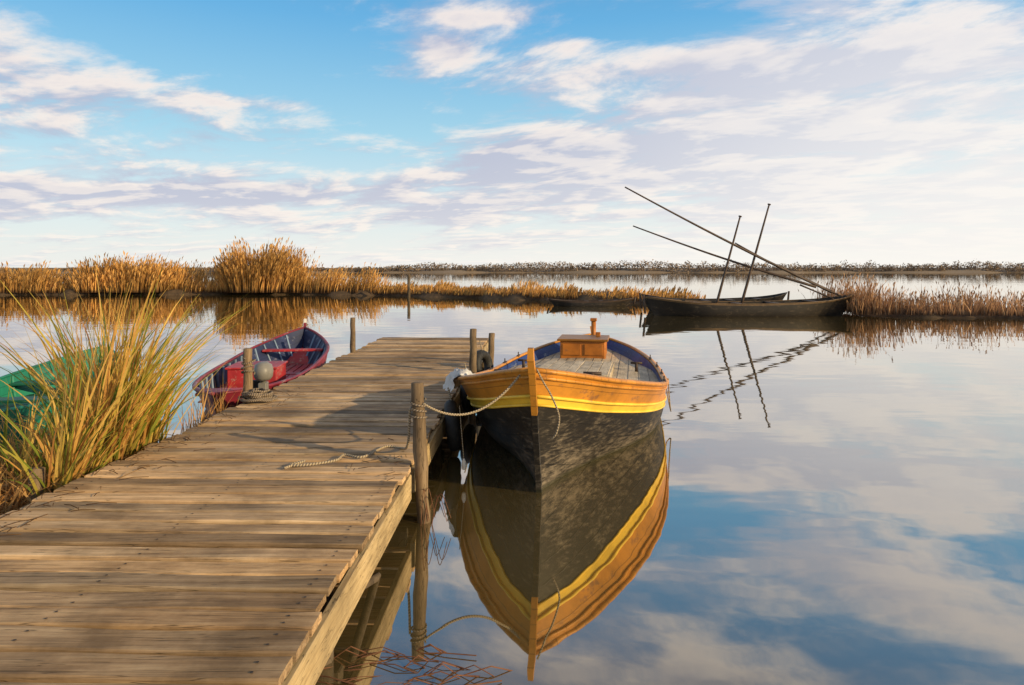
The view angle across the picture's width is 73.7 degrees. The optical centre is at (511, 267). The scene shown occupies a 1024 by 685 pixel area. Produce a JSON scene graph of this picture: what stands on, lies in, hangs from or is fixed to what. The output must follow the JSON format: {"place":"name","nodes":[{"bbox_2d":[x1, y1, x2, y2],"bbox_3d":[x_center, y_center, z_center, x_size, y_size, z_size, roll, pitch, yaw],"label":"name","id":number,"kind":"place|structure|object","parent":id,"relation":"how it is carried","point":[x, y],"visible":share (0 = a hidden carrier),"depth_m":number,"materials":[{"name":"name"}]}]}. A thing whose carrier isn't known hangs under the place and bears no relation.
{"place":"outdoors","nodes":[
{"label":"outdoors","id":0,"kind":"place"},
{"bbox_2d":[0,286,645,303],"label":"lake bank","id":1,"kind":"structure","parent":0,"point":[514,296],"depth_m":51.23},
{"bbox_2d":[0,236,705,300],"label":"reed bed","id":2,"kind":"object","parent":1,"relation":"on","point":[271,271],"visible":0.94,"depth_m":52.39,"materials":[{"name":"brown plant"}]},
{"bbox_2d":[410,382,430,523],"bbox_3d":[-0.731,1.953,5.577,0.207,2.038,0.137,0,0,0],"label":"mooring post","id":3,"kind":"object","parent":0,"point":[419,417],"visible":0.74,"depth_m":5.53,"materials":[{"name":"brown wood"}]},
{"bbox_2d":[422,374,520,415],"bbox_3d":[-0.315,1.063,5.742,0.916,0.338,0.019,0,0,-25],"label":"mooring rope","id":4,"kind":"object","parent":3,"relation":"attached to","point":[482,408],"visible":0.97,"depth_m":5.74,"materials":[{"name":"beige fabric"}]},
{"bbox_2d":[0,273,1023,684],"bbox_3d":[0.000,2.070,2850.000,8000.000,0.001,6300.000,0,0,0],"label":"lake water","id":5,"kind":"structure","parent":0,"point":[834,499],"depth_m":6.03,"materials":[{"name":"blue liquid"}]},
{"bbox_2d":[0,336,119,440],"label":"rowing boat","id":6,"kind":"object","parent":5,"relation":"on","point":[21,387],"visible":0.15,"depth_m":10.08,"materials":[{"name":"teal paint"}]},
{"bbox_2d":[0,370,243,514],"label":"dead reeds","id":7,"kind":"object","parent":5,"relation":"in","point":[7,492],"visible":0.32,"depth_m":5.65,"materials":[{"name":"brown plant"}]},
{"bbox_2d":[0,253,258,503],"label":"green reeds","id":8,"kind":"object","parent":5,"relation":"on","point":[90,409],"visible":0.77,"depth_m":6.03,"materials":[{"name":"green plant"}]},
{"bbox_2d":[0,337,487,684],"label":"wooden jetty","id":9,"kind":"object","parent":5,"relation":"on","point":[232,557],"visible":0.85,"depth_m":4.04,"materials":[{"name":"brown wood"}]},
{"bbox_2d":[0,387,405,535],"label":"reed litter","id":10,"kind":"object","parent":9,"relation":"on","point":[145,468],"visible":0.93,"depth_m":5.34,"materials":[{"name":"brown plant"}]},
{"bbox_2d":[237,357,277,402],"bbox_3d":[-3.078,1.343,8.237,0.488,0.507,0.429,0,0,0],"label":"rope coil","id":11,"kind":"object","parent":9,"relation":"on","point":[259,395],"visible":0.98,"depth_m":8.15,"materials":[{"name":"beige fabric"}]},
{"bbox_2d":[283,408,410,468],"bbox_3d":[-1.363,1.373,5.751,1.002,0.454,0.550,0,0,-10],"label":"deck rope","id":12,"kind":"object","parent":9,"relation":"on","point":[296,464],"visible":1,"depth_m":5.63,"materials":[{"name":"beige fabric"}]},
{"bbox_2d":[444,387,460,451],"bbox_3d":[-0.661,1.681,7.597,0.187,0.705,0.569,0,0,-6],"label":"boat fender","id":13,"kind":"object","parent":9,"relation":"attached to","point":[452,431],"visible":0.91,"depth_m":7.37,"materials":[{"name":"rubber"}]},
{"bbox_2d":[460,363,473,412],"bbox_3d":[-0.603,1.653,9.397,0.176,0.691,0.539,0,0,6],"label":"tyre fender","id":14,"kind":"object","parent":9,"relation":"attached to","point":[466,405],"visible":0.29,"depth_m":9.16,"materials":[{"name":"rubber"}]},
{"bbox_2d":[476,340,492,371],"bbox_3d":[-0.473,1.510,11.095,0.213,0.684,0.525,0,0,28],"label":"tyre fender","id":15,"kind":"object","parent":9,"relation":"attached to","point":[484,356],"visible":0.52,"depth_m":11.09,"materials":[{"name":"rubber"}]},
{"bbox_2d":[243,348,252,391],"bbox_3d":[-3.227,1.978,8.370,0.136,1.988,0.124,0,0,0],"label":"mooring post","id":16,"kind":"object","parent":5,"relation":"in","point":[247,377],"visible":0.31,"depth_m":8.33,"materials":[{"name":"brown wood"}]},
{"bbox_2d":[192,319,329,415],"bbox_3d":[-4.065,1.704,11.560,1.594,1.252,6.081,0,0,-7],"label":"rowing boat","id":17,"kind":"object","parent":5,"relation":"on","point":[286,357],"visible":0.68,"depth_m":11.39,"materials":[{"name":"blue paint"}]},
{"bbox_2d":[350,317,355,352],"bbox_3d":[-3.030,1.958,13.001,0.113,2.028,0.114,0,0,0],"label":"mooring post","id":18,"kind":"object","parent":5,"relation":"in","point":[352,337],"visible":0.34,"depth_m":12.96,"materials":[{"name":"brown wood"}]},
{"bbox_2d":[407,275,409,296],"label":"marker post","id":19,"kind":"object","parent":5,"relation":"in","point":[408,285],"visible":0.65,"depth_m":48.91,"materials":[{"name":"brown wood"}]},
{"bbox_2d":[317,488,512,684],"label":"floating stems","id":20,"kind":"object","parent":5,"relation":"on","point":[420,648],"visible":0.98,"depth_m":3.54,"materials":[{"name":"brown plant"}]},
{"bbox_2d":[469,329,476,373],"bbox_3d":[-0.607,1.953,10.498,0.130,2.039,0.124,0,0,0],"label":"mooring post","id":21,"kind":"object","parent":5,"relation":"in","point":[473,356],"visible":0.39,"depth_m":10.45,"materials":[{"name":"brown wood"}]},
{"bbox_2d":[488,333,494,366],"bbox_3d":[-0.386,2.034,11.492,0.198,1.881,0.124,0,0,0],"label":"mooring post","id":22,"kind":"object","parent":5,"relation":"in","point":[491,338],"visible":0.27,"depth_m":11.45,"materials":[{"name":"brown wood"}]},
{"bbox_2d":[456,318,668,492],"bbox_3d":[0.907,1.550,9.978,2.599,1.762,8.680,0,0,10],"label":"fishing boat","id":23,"kind":"object","parent":5,"relation":"on","point":[608,394],"visible":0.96,"depth_m":6.73,"materials":[{"name":"orange paint"}]},
{"bbox_2d":[443,368,471,391],"bbox_3d":[-0.612,1.338,8.089,0.426,0.410,1.360,0,0,0],"label":"white cloth","id":24,"kind":"object","parent":23,"relation":"on","point":[451,382],"visible":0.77,"depth_m":7.75,"materials":[{"name":"white fabric"}]},
{"bbox_2d":[459,406,465,469],"bbox_3d":[-0.495,1.660,6.677,0.046,0.601,0.138,0,0,-36],"label":"mooring float","id":25,"kind":"object","parent":23,"relation":"hanging from","point":[463,465],"visible":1,"depth_m":6.63,"materials":[{"name":"white paint"}]},
{"bbox_2d":[536,369,559,438],"bbox_3d":[0.293,1.160,5.820,0.251,0.629,0.070,0,0,-33],"label":"bow rope","id":26,"kind":"object","parent":23,"relation":"attached to","point":[548,390],"visible":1,"depth_m":5.83,"materials":[{"name":"beige fabric"}]},
{"bbox_2d":[666,378,670,411],"bbox_3d":[2.119,1.652,9.263,0.063,0.490,1.111,0,0,11],"label":"stern rope","id":27,"kind":"object","parent":23,"relation":"attached to","point":[668,392],"visible":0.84,"depth_m":8.91,"materials":[{"name":"beige fabric"}]},
{"bbox_2d":[547,297,635,306],"bbox_3d":[4.306,1.940,37.160,4.858,0.760,1.234,0,0,4],"label":"punt boat","id":28,"kind":"object","parent":5,"relation":"on","point":[597,303],"visible":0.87,"depth_m":36.69,"materials":[{"name":"brown wood"}]},
{"bbox_2d":[639,291,789,310],"bbox_3d":[9.802,1.716,33.122,7.260,1.209,2.036,0,0,2],"label":"sailing barge","id":29,"kind":"object","parent":5,"relation":"on","point":[780,296],"visible":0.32,"depth_m":33.18,"materials":[{"name":"brown wood"}]},
{"bbox_2d":[625,187,856,316],"bbox_3d":[9.981,-0.582,29.846,10.290,5.805,2.113,0,0,2],"label":"sailing barge","id":30,"kind":"object","parent":5,"relation":"on","point":[831,306],"visible":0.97,"depth_m":29.42,"materials":[{"name":"brown wood"}]},
{"bbox_2d":[0,268,1023,272],"bbox_3d":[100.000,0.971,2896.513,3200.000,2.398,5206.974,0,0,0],"label":"ground","id":31,"kind":"structure","parent":0,"point":[959,270],"depth_m":301.38,"materials":[{"name":"brown soil"}]},
{"bbox_2d":[0,258,1023,272],"bbox_3d":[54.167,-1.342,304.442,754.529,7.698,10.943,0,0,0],"label":"tree line","id":32,"kind":"object","parent":31,"relation":"on","point":[909,267],"visible":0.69,"depth_m":303.19,"materials":[{"name":"brown plant"}]},
{"bbox_2d":[0,0,1023,267],"label":"sky","id":33,"kind":"structure","parent":0,"point":[384,133],"materials":[{"name":"blue"}]},
{"bbox_2d":[853,305,1023,317],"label":"lake bank","id":34,"kind":"structure","parent":0,"point":[948,316],"depth_m":28.73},
{"bbox_2d":[798,272,1023,316],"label":"reed bed","id":35,"kind":"object","parent":34,"relation":"on","point":[869,301],"visible":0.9,"depth_m":28.93,"materials":[{"name":"brown plant"}]},
{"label":"muddy bank","id":36,"kind":"structure","parent":0,"visible":0},
{"bbox_2d":[27,466,45,503],"bbox_3d":[-3.736,1.870,5.350,0.141,0.606,0.118,0,0,0],"label":"wooden stub","id":37,"kind":"object","parent":36,"relation":"on","point":[39,471],"visible":0.31,"depth_m":5.31,"materials":[{"name":"brown wood"}]}
]}

